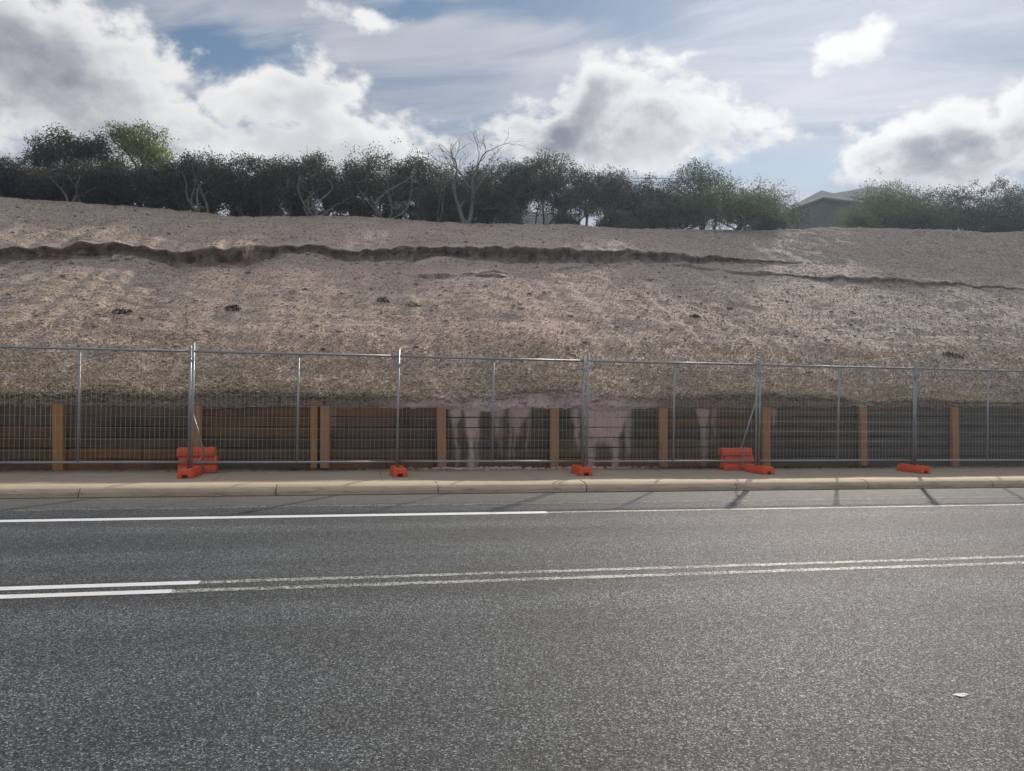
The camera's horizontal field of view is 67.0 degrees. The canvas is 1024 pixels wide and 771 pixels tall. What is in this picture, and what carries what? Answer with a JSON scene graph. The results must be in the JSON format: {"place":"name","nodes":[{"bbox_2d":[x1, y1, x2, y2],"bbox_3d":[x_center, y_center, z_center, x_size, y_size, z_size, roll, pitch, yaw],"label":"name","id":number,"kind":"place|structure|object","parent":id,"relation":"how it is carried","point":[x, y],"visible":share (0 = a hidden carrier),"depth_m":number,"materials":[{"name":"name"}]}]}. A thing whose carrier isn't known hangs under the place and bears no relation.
{"place":"outdoors","nodes":[
{"label":"outdoors","id":0,"kind":"place"},
{"bbox_2d":[179,455,218,464],"bbox_3d":[-5.472,1.296,13.514,0.624,0.149,0.250,0,-1,-12],"label":"fence block","id":1,"kind":"object","parent":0,"point":[206,458],"depth_m":13.41,"materials":[{"name":"orange plastic"}]},
{"bbox_2d":[176,447,216,455],"bbox_3d":[-5.498,1.149,13.496,0.624,0.149,0.250,0,-1,-10],"label":"fence block","id":2,"kind":"object","parent":1,"relation":"on","point":[209,451],"depth_m":13.40,"materials":[{"name":"orange plastic"}]},
{"bbox_2d":[95,477,886,483],"bbox_3d":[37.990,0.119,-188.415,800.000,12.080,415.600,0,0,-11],"label":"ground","id":3,"kind":"structure","parent":0,"point":[491,480],"depth_m":15.94,"materials":[{"name":"brown soil"}]},
{"bbox_2d":[0,401,1023,470],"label":"retaining wall","id":4,"kind":"structure","parent":3,"relation":"on","point":[47,444],"depth_m":15.12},
{"bbox_2d":[0,476,1023,497],"bbox_3d":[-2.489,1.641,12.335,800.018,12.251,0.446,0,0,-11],"label":"kerb","id":5,"kind":"structure","parent":3,"relation":"on","point":[203,489],"depth_m":12.59,"materials":[{"name":"concrete"}]},
{"bbox_2d":[0,487,1023,770],"bbox_3d":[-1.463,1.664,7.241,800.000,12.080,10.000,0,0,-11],"label":"road","id":6,"kind":"structure","parent":0,"point":[760,667],"depth_m":5.18,"materials":[{"name":"grey asphalt"}]},
{"bbox_2d":[0,589,172,598],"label":"road marking","id":7,"kind":"object","parent":6,"relation":"on","point":[88,593],"visible":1,"depth_m":6.01,"materials":[{"name":"paint"}]},
{"bbox_2d":[0,581,199,589],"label":"road marking","id":8,"kind":"object","parent":6,"relation":"on","point":[97,585],"visible":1,"depth_m":6.27,"materials":[{"name":"paint"}]},
{"bbox_2d":[0,511,547,521],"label":"road marking","id":9,"kind":"object","parent":6,"relation":"on","point":[212,517],"visible":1,"depth_m":9.81,"materials":[{"name":"paint"}]},
{"bbox_2d":[171,561,1023,592],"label":"road marking","id":10,"kind":"object","parent":6,"relation":"on","point":[584,577],"visible":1,"depth_m":6.81,"materials":[{"name":"paint"}]},
{"bbox_2d":[199,555,1023,583],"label":"road marking","id":11,"kind":"object","parent":6,"relation":"on","point":[600,569],"visible":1,"depth_m":7.11,"materials":[{"name":"paint"}]},
{"bbox_2d":[548,504,1023,512],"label":"road marking","id":12,"kind":"object","parent":6,"relation":"on","point":[776,508],"visible":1,"depth_m":11.20,"materials":[{"name":"paint"}]},
{"bbox_2d":[0,197,1023,411],"bbox_3d":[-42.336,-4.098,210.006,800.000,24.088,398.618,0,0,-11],"label":"hillside","id":13,"kind":"structure","parent":0,"point":[459,256],"depth_m":22.76,"materials":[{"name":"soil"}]},
{"bbox_2d":[0,159,22,196],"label":"scrub tree","id":14,"kind":"object","parent":13,"relation":"on","point":[3,164],"visible":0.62,"depth_m":30.73,"materials":[{"name":"green plant"}]},
{"bbox_2d":[0,153,46,199],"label":"scrub tree","id":15,"kind":"object","parent":13,"relation":"on","point":[4,160],"visible":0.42,"depth_m":31.15,"materials":[{"name":"green plant"}]},
{"bbox_2d":[1,162,80,200],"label":"scrub tree","id":16,"kind":"object","parent":13,"relation":"on","point":[34,183],"visible":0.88,"depth_m":30.75,"materials":[{"name":"green plant"}]},
{"bbox_2d":[13,122,94,174],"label":"pine tree","id":17,"kind":"object","parent":13,"relation":"on","point":[46,150],"visible":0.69,"depth_m":34.72,"materials":[{"name":"green plant"}]},
{"bbox_2d":[43,157,121,203],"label":"scrub tree","id":18,"kind":"object","parent":13,"relation":"on","point":[86,172],"visible":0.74,"depth_m":31.04,"materials":[{"name":"green plant"}]},
{"bbox_2d":[56,126,130,169],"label":"pine tree","id":19,"kind":"object","parent":13,"relation":"on","point":[98,145],"visible":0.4,"depth_m":35.70,"materials":[{"name":"green plant"}]},
{"bbox_2d":[82,156,154,206],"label":"scrub tree","id":20,"kind":"object","parent":13,"relation":"on","point":[112,175],"visible":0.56,"depth_m":31.46,"materials":[{"name":"green plant"}]},
{"bbox_2d":[98,118,179,206],"bbox_3d":[-17.944,-9.851,37.478,3.849,5.862,4.544,0,0,-11],"label":"umbrella tree","id":21,"kind":"object","parent":13,"relation":"on","point":[137,149],"visible":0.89,"depth_m":36.83,"materials":[{"name":"green plant"}]},
{"bbox_2d":[105,157,185,207],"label":"scrub tree","id":22,"kind":"object","parent":13,"relation":"on","point":[160,181],"visible":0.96,"depth_m":31.47,"materials":[{"name":"green plant"}]},
{"bbox_2d":[129,165,172,208],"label":"understorey bush","id":23,"kind":"object","parent":13,"relation":"on","point":[158,205],"visible":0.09,"depth_m":34.06,"materials":[{"name":"green plant"}]},
{"bbox_2d":[148,154,211,210],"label":"scrub tree","id":24,"kind":"object","parent":13,"relation":"on","point":[171,169],"visible":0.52,"depth_m":32.26,"materials":[{"name":"green plant"}]},
{"bbox_2d":[166,182,224,210],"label":"understorey bush","id":25,"kind":"object","parent":13,"relation":"on","point":[200,204],"visible":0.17,"depth_m":34.81,"materials":[{"name":"green plant"}]},
{"bbox_2d":[190,186,231,214],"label":"understorey bush","id":26,"kind":"object","parent":13,"relation":"on","point":[212,210],"visible":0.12,"depth_m":34.46,"materials":[{"name":"green plant"}]},
{"bbox_2d":[177,145,248,212],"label":"scrub tree","id":27,"kind":"object","parent":13,"relation":"on","point":[211,180],"visible":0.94,"depth_m":31.88,"materials":[{"name":"green plant"}]},
{"bbox_2d":[206,150,281,216],"bbox_3d":[-11.608,-8.600,33.338,3.374,3.260,3.329,0,0,11],"label":"scrub tree","id":28,"kind":"object","parent":13,"relation":"on","point":[240,197],"visible":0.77,"depth_m":33.03,"materials":[{"name":"green plant"}]},
{"bbox_2d":[216,174,277,216],"bbox_3d":[-11.959,-8.323,35.120,2.741,2.633,2.929,0,0,-11],"label":"understorey bush","id":29,"kind":"object","parent":13,"relation":"on","point":[252,212],"visible":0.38,"depth_m":34.40,"materials":[{"name":"green plant"}]},
{"bbox_2d":[246,154,315,215],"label":"scrub tree","id":30,"kind":"object","parent":13,"relation":"on","point":[275,167],"visible":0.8,"depth_m":33.24,"materials":[{"name":"green plant"}]},
{"bbox_2d":[274,182,321,216],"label":"understorey bush","id":31,"kind":"object","parent":13,"relation":"on","point":[296,211],"visible":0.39,"depth_m":35.32,"materials":[{"name":"green plant"}]},
{"bbox_2d":[278,146,351,215],"bbox_3d":[-8.502,-8.679,33.437,3.111,3.405,3.546,0,0,-11],"label":"scrub tree","id":32,"kind":"object","parent":13,"relation":"on","point":[323,179],"visible":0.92,"depth_m":32.78,"materials":[{"name":"green plant"}]},
{"bbox_2d":[287,170,344,215],"bbox_3d":[-8.898,-8.516,35.782,2.729,2.926,3.095,0,-1,-40],"label":"understorey bush","id":33,"kind":"object","parent":13,"relation":"on","point":[325,210],"visible":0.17,"depth_m":35.33,"materials":[{"name":"green plant"}]},
{"bbox_2d":[285,148,356,215],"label":"bare tree","id":34,"kind":"object","parent":13,"relation":"on","point":[324,213],"visible":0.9,"depth_m":32.94,"materials":[{"name":"brown plant"}]},
{"bbox_2d":[315,180,372,216],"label":"understorey bush","id":35,"kind":"object","parent":13,"relation":"on","point":[343,210],"visible":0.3,"depth_m":35.14,"materials":[{"name":"green plant"}]},
{"bbox_2d":[317,151,381,216],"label":"scrub tree","id":36,"kind":"object","parent":13,"relation":"on","point":[360,202],"visible":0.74,"depth_m":34.18,"materials":[{"name":"green plant"}]},
{"bbox_2d":[347,180,403,218],"bbox_3d":[-6.413,-8.651,36.908,2.866,3.062,3.207,0,0,-11],"label":"understorey bush","id":37,"kind":"object","parent":13,"relation":"on","point":[374,213],"visible":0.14,"depth_m":36.89,"materials":[{"name":"green plant"}]},
{"bbox_2d":[332,138,421,218],"bbox_3d":[-5.731,-9.002,34.508,4.515,3.945,4.287,0,0,-11],"label":"scrub tree","id":38,"kind":"object","parent":13,"relation":"on","point":[386,187],"visible":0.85,"depth_m":33.68,"materials":[{"name":"green plant"}]},
{"bbox_2d":[0,252,772,273],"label":"soil clods","id":39,"kind":"object","parent":13,"relation":"on","point":[114,257],"visible":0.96,"depth_m":25.87,"materials":[{"name":"brown soil"}]},
{"bbox_2d":[378,177,421,219],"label":"understorey bush","id":40,"kind":"object","parent":13,"relation":"on","point":[400,209],"visible":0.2,"depth_m":36.83,"materials":[{"name":"green plant"}]},
{"bbox_2d":[396,187,446,221],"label":"understorey bush","id":41,"kind":"object","parent":13,"relation":"on","point":[412,216],"visible":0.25,"depth_m":36.54,"materials":[{"name":"green plant"}]},
{"bbox_2d":[387,144,458,220],"bbox_3d":[-4.053,-8.833,34.484,3.244,3.598,2.993,0,0,16],"label":"scrub tree","id":42,"kind":"object","parent":13,"relation":"on","point":[420,170],"visible":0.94,"depth_m":34.26,"materials":[{"name":"green plant"}]},
{"bbox_2d":[413,143,461,221],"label":"bare tree","id":43,"kind":"object","parent":13,"relation":"on","point":[442,185],"visible":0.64,"depth_m":34.47,"materials":[{"name":"brown plant"}]},
{"bbox_2d":[420,161,463,221],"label":"scrub tree","id":44,"kind":"object","parent":13,"relation":"on","point":[450,174],"visible":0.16,"depth_m":36.65,"materials":[{"name":"green plant"}]},
{"bbox_2d":[426,175,477,222],"bbox_3d":[-3.091,-8.560,36.504,2.796,3.018,2.844,0,-1,35],"label":"understorey bush","id":45,"kind":"object","parent":13,"relation":"on","point":[446,211],"visible":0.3,"depth_m":35.80,"materials":[{"name":"green plant"}]},
{"bbox_2d":[415,128,525,223],"bbox_3d":[-1.702,-9.168,33.858,4.093,4.329,3.906,0,-1,33],"label":"bare tree","id":46,"kind":"object","parent":13,"relation":"on","point":[460,212],"visible":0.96,"depth_m":34.21,"materials":[{"name":"brown plant"}]},
{"bbox_2d":[453,160,491,223],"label":"scrub tree","id":47,"kind":"object","parent":13,"relation":"on","point":[470,176],"visible":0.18,"depth_m":37.11,"materials":[{"name":"green plant"}]},
{"bbox_2d":[442,178,509,223],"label":"scrub tree","id":48,"kind":"object","parent":13,"relation":"on","point":[485,199],"visible":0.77,"depth_m":35.28,"materials":[{"name":"green plant"}]},
{"bbox_2d":[470,156,541,222],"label":"scrub tree","id":49,"kind":"object","parent":13,"relation":"on","point":[521,171],"visible":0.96,"depth_m":35.32,"materials":[{"name":"green plant"}]},
{"bbox_2d":[496,200,528,224],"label":"bush","id":50,"kind":"object","parent":13,"relation":"on","point":[512,215],"visible":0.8,"depth_m":35.33,"materials":[{"name":"green plant"}]},
{"bbox_2d":[7,388,1018,407],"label":"spilled mud","id":51,"kind":"structure","parent":13,"relation":"on","point":[482,404],"depth_m":15.08,"materials":[{"name":"brown soil"}]},
{"bbox_2d":[4,201,1023,397],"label":"slope stones","id":52,"kind":"object","parent":13,"relation":"on","point":[447,363],"visible":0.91,"depth_m":21.00,"materials":[{"name":"grey stone"}]},
{"bbox_2d":[507,177,552,223],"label":"understorey bush","id":53,"kind":"object","parent":13,"relation":"on","point":[523,200],"visible":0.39,"depth_m":37.21,"materials":[{"name":"green plant"}]},
{"bbox_2d":[492,212,579,224],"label":"paling fence","id":54,"kind":"object","parent":13,"relation":"on","point":[532,220],"visible":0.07,"depth_m":42.18,"materials":[{"name":"grey wood"}]},
{"bbox_2d":[497,147,586,224],"bbox_3d":[1.354,-9.114,36.385,4.111,4.247,4.276,0,0,-11],"label":"scrub tree","id":55,"kind":"object","parent":13,"relation":"on","point":[541,163],"visible":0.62,"depth_m":35.81,"materials":[{"name":"green plant"}]},
{"bbox_2d":[524,171,575,221],"bbox_3d":[1.851,-8.822,37.414,2.790,3.566,3.166,0,0,-11],"label":"understorey bush","id":56,"kind":"object","parent":13,"relation":"on","point":[557,204],"visible":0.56,"depth_m":36.88,"materials":[{"name":"green plant"}]},
{"bbox_2d":[547,208,581,224],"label":"bush","id":57,"kind":"object","parent":13,"relation":"on","point":[563,217],"visible":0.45,"depth_m":35.82,"materials":[{"name":"green plant"}]},
{"bbox_2d":[551,184,608,223],"bbox_3d":[3.530,-8.826,38.951,3.366,3.453,3.558,0,0,-11],"label":"understorey bush","id":58,"kind":"object","parent":13,"relation":"on","point":[595,208],"visible":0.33,"depth_m":38.63,"materials":[{"name":"green plant"}]},
{"bbox_2d":[551,165,614,226],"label":"scrub tree","id":59,"kind":"object","parent":13,"relation":"on","point":[582,188],"visible":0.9,"depth_m":36.01,"materials":[{"name":"green plant"}]},
{"bbox_2d":[588,164,640,227],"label":"scrub tree","id":60,"kind":"object","parent":13,"relation":"on","point":[619,186],"visible":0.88,"depth_m":36.32,"materials":[{"name":"green plant"}]},
{"bbox_2d":[592,204,637,228],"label":"bush","id":61,"kind":"object","parent":13,"relation":"on","point":[626,222],"visible":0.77,"depth_m":36.26,"materials":[{"name":"green plant"}]},
{"bbox_2d":[617,172,674,228],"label":"scrub tree","id":62,"kind":"object","parent":13,"relation":"on","point":[646,187],"visible":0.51,"depth_m":37.12,"materials":[{"name":"green plant"}]},
{"bbox_2d":[628,196,667,228],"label":"bush","id":63,"kind":"object","parent":13,"relation":"on","point":[650,213],"visible":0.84,"depth_m":36.43,"materials":[{"name":"green plant"}]},
{"bbox_2d":[639,171,702,229],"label":"scrub tree","id":64,"kind":"object","parent":13,"relation":"on","point":[676,212],"visible":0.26,"depth_m":38.24,"materials":[{"name":"green plant"}]},
{"bbox_2d":[657,192,706,228],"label":"bush","id":65,"kind":"object","parent":13,"relation":"on","point":[674,219],"visible":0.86,"depth_m":36.93,"materials":[{"name":"green plant"}]},
{"bbox_2d":[659,157,748,229],"bbox_3d":[9.398,-9.241,38.870,4.712,4.113,4.409,0,-1,-25],"label":"scrub tree","id":66,"kind":"object","parent":13,"relation":"on","point":[698,180],"visible":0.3,"depth_m":37.95,"materials":[{"name":"green plant"}]},
{"bbox_2d":[677,175,790,229],"bbox_3d":[10.128,-8.617,36.502,5.306,2.786,5.128,0,0,-11],"label":"rounded bush","id":67,"kind":"object","parent":13,"relation":"on","point":[740,210],"visible":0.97,"depth_m":36.01,"materials":[{"name":"green plant"}]},
{"bbox_2d":[733,185,787,230],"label":"scrub tree","id":68,"kind":"object","parent":13,"relation":"on","point":[748,228],"visible":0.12,"depth_m":39.76,"materials":[{"name":"green plant"}]},
{"bbox_2d":[751,211,780,229],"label":"bush","id":69,"kind":"object","parent":13,"relation":"on","point":[764,225],"visible":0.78,"depth_m":37.82,"materials":[{"name":"green plant"}]},
{"bbox_2d":[764,203,790,229],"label":"bush","id":70,"kind":"object","parent":13,"relation":"on","point":[783,223],"visible":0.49,"depth_m":38.09,"materials":[{"name":"green plant"}]},
{"bbox_2d":[746,180,824,229],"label":"scrub tree","id":71,"kind":"object","parent":13,"relation":"on","point":[793,210],"visible":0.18,"depth_m":42.24,"materials":[{"name":"green plant"}]},
{"bbox_2d":[788,190,861,229],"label":"house","id":72,"kind":"structure","parent":13,"relation":"on","point":[820,202],"depth_m":56.31,"materials":[{"name":"paint"}]},
{"bbox_2d":[784,187,918,228],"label":"house","id":73,"kind":"structure","parent":13,"relation":"on","point":[845,193],"depth_m":68.39,"materials":[{"name":"metal"}]},
{"bbox_2d":[836,209,869,227],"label":"rounded bush","id":74,"kind":"object","parent":13,"relation":"on","point":[858,224],"visible":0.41,"depth_m":39.78,"materials":[{"name":"green plant"}]},
{"bbox_2d":[818,168,958,229],"bbox_3d":[19.610,-9.259,41.202,6.306,3.549,6.290,0,0,-11],"label":"rounded bush","id":75,"kind":"object","parent":13,"relation":"on","point":[887,209],"visible":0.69,"depth_m":39.95,"materials":[{"name":"green plant"}]},
{"bbox_2d":[881,201,942,229],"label":"bush","id":76,"kind":"object","parent":13,"relation":"on","point":[914,218],"visible":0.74,"depth_m":39.45,"materials":[{"name":"green plant"}]},
{"bbox_2d":[900,184,967,229],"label":"scrub tree","id":77,"kind":"object","parent":13,"relation":"on","point":[928,195],"visible":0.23,"depth_m":41.23,"materials":[{"name":"green plant"}]},
{"bbox_2d":[913,207,975,230],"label":"bush","id":78,"kind":"object","parent":13,"relation":"on","point":[953,224],"visible":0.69,"depth_m":39.77,"materials":[{"name":"green plant"}]},
{"bbox_2d":[921,183,989,230],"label":"scrub tree","id":79,"kind":"object","parent":13,"relation":"on","point":[956,197],"visible":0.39,"depth_m":41.36,"materials":[{"name":"green plant"}]},
{"bbox_2d":[962,179,996,205],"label":"open tree","id":80,"kind":"object","parent":13,"relation":"on","point":[981,190],"visible":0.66,"depth_m":44.11,"materials":[{"name":"green plant"}]},
{"bbox_2d":[959,206,1018,232],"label":"bush","id":81,"kind":"object","parent":13,"relation":"on","point":[992,224],"visible":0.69,"depth_m":40.49,"materials":[{"name":"green plant"}]},
{"bbox_2d":[956,187,1023,231],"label":"scrub tree","id":82,"kind":"object","parent":13,"relation":"on","point":[1005,197],"visible":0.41,"depth_m":41.04,"materials":[{"name":"green plant"}]},
{"bbox_2d":[986,175,1020,197],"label":"open tree","id":83,"kind":"object","parent":13,"relation":"on","point":[1004,183],"visible":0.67,"depth_m":44.32,"materials":[{"name":"green plant"}]},
{"bbox_2d":[990,184,1023,226],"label":"scrub tree","id":84,"kind":"object","parent":13,"relation":"on","point":[1021,200],"visible":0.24,"depth_m":41.82,"materials":[{"name":"green plant"}]},
{"bbox_2d":[994,212,1023,232],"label":"bush","id":85,"kind":"object","parent":13,"relation":"on","point":[1020,226],"visible":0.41,"depth_m":40.36,"materials":[{"name":"green plant"}]},
{"bbox_2d":[0,466,1023,483],"bbox_3d":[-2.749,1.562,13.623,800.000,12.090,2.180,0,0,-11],"label":"footpath","id":86,"kind":"structure","parent":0,"point":[125,476],"depth_m":13.80,"materials":[{"name":"concrete"}]},
{"bbox_2d":[177,466,201,477],"bbox_3d":[-5.374,1.441,12.903,0.250,0.149,0.624,1,-1,-8],"label":"fence block","id":87,"kind":"object","parent":86,"relation":"on","point":[193,472],"depth_m":12.64,"materials":[{"name":"orange plastic"}]},
{"bbox_2d":[0,345,191,467],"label":"temporary fence","id":88,"kind":"object","parent":87,"relation":"on","point":[189,351],"visible":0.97,"depth_m":12.62,"materials":[{"name":"metal"}]},
{"bbox_2d":[178,464,217,472],"bbox_3d":[-5.482,1.442,13.503,0.624,0.149,0.250,0,-1,-11],"label":"fence block","id":89,"kind":"object","parent":86,"relation":"on","point":[210,468],"depth_m":13.42,"materials":[{"name":"orange plastic"}]},
{"bbox_2d":[390,465,406,476],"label":"fence block","id":90,"kind":"object","parent":86,"relation":"on","point":[399,470],"depth_m":13.30,"materials":[{"name":"orange plastic"}]},
{"bbox_2d":[190,343,399,467],"bbox_3d":[-3.664,0.379,13.232,3.429,2.120,0.040,1,-1,-12],"label":"temporary fence","id":91,"kind":"object","parent":90,"relation":"on","point":[192,462],"visible":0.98,"depth_m":13.21,"materials":[{"name":"metal"}]},
{"bbox_2d":[7,465,1018,471],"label":"leaf litter","id":92,"kind":"object","parent":86,"relation":"on","point":[681,467],"visible":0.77,"depth_m":15.54,"materials":[{"name":"brown plant"}]},
{"bbox_2d":[407,466,667,470],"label":"fallen mud","id":93,"kind":"structure","parent":86,"relation":"on","point":[486,468],"depth_m":14.88,"materials":[{"name":"brown soil"}]},
{"bbox_2d":[571,465,592,475],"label":"fence block","id":94,"kind":"object","parent":86,"relation":"on","point":[579,470],"depth_m":13.98,"materials":[{"name":"orange plastic"}]},
{"bbox_2d":[398,348,584,465],"bbox_3d":[-0.345,0.436,13.955,3.429,2.120,0.040,1,-1,-11],"label":"temporary fence","id":95,"kind":"object","parent":94,"relation":"on","point":[493,408],"visible":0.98,"depth_m":13.95,"materials":[{"name":"metal"}]},
{"bbox_2d":[719,462,752,469],"bbox_3d":[4.497,1.613,15.514,0.624,0.149,0.250,0,-1,-11],"label":"fence block","id":96,"kind":"object","parent":86,"relation":"on","point":[728,466],"depth_m":15.39,"materials":[{"name":"orange plastic"}]},
{"bbox_2d":[720,455,753,462],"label":"fence block","id":97,"kind":"object","parent":96,"relation":"on","point":[737,457],"depth_m":15.42,"materials":[{"name":"orange plastic"}]},
{"bbox_2d":[718,447,751,455],"bbox_3d":[4.470,1.320,15.504,0.624,0.149,0.250,0,-1,-10],"label":"fence block","id":98,"kind":"object","parent":97,"relation":"on","point":[735,451],"depth_m":15.39,"materials":[{"name":"orange plastic"}]},
{"bbox_2d":[745,464,774,474],"bbox_3d":[4.781,1.615,14.950,0.250,0.149,0.624,1,-1,-17],"label":"fence block","id":99,"kind":"object","parent":86,"relation":"on","point":[760,469],"depth_m":14.77,"materials":[{"name":"orange plastic"}]},
{"bbox_2d":[586,353,757,465],"bbox_3d":[3.050,0.493,14.581,3.429,2.120,0.044,1,0,-11],"label":"temporary fence","id":100,"kind":"object","parent":99,"relation":"on","point":[671,400],"visible":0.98,"depth_m":14.57,"materials":[{"name":"metal"}]},
{"bbox_2d":[897,463,930,473],"bbox_3d":[8.102,1.671,15.619,0.250,0.149,0.624,1,-1,-19],"label":"fence block","id":101,"kind":"object","parent":86,"relation":"on","point":[920,469],"depth_m":15.47,"materials":[{"name":"orange plastic"}]},
{"bbox_2d":[758,358,915,464],"bbox_3d":[6.455,0.552,15.302,3.429,2.120,0.040,1,0,-11],"label":"temporary fence","id":102,"kind":"object","parent":101,"relation":"on","point":[838,405],"visible":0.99,"depth_m":15.29,"materials":[{"name":"metal"}]},
{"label":"fence block","id":103,"kind":"object","parent":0,"visible":0},
{"bbox_2d":[914,362,1023,464],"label":"temporary fence","id":104,"kind":"object","parent":103,"relation":"on","point":[950,413],"visible":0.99,"depth_m":15.86,"materials":[{"name":"metal"}]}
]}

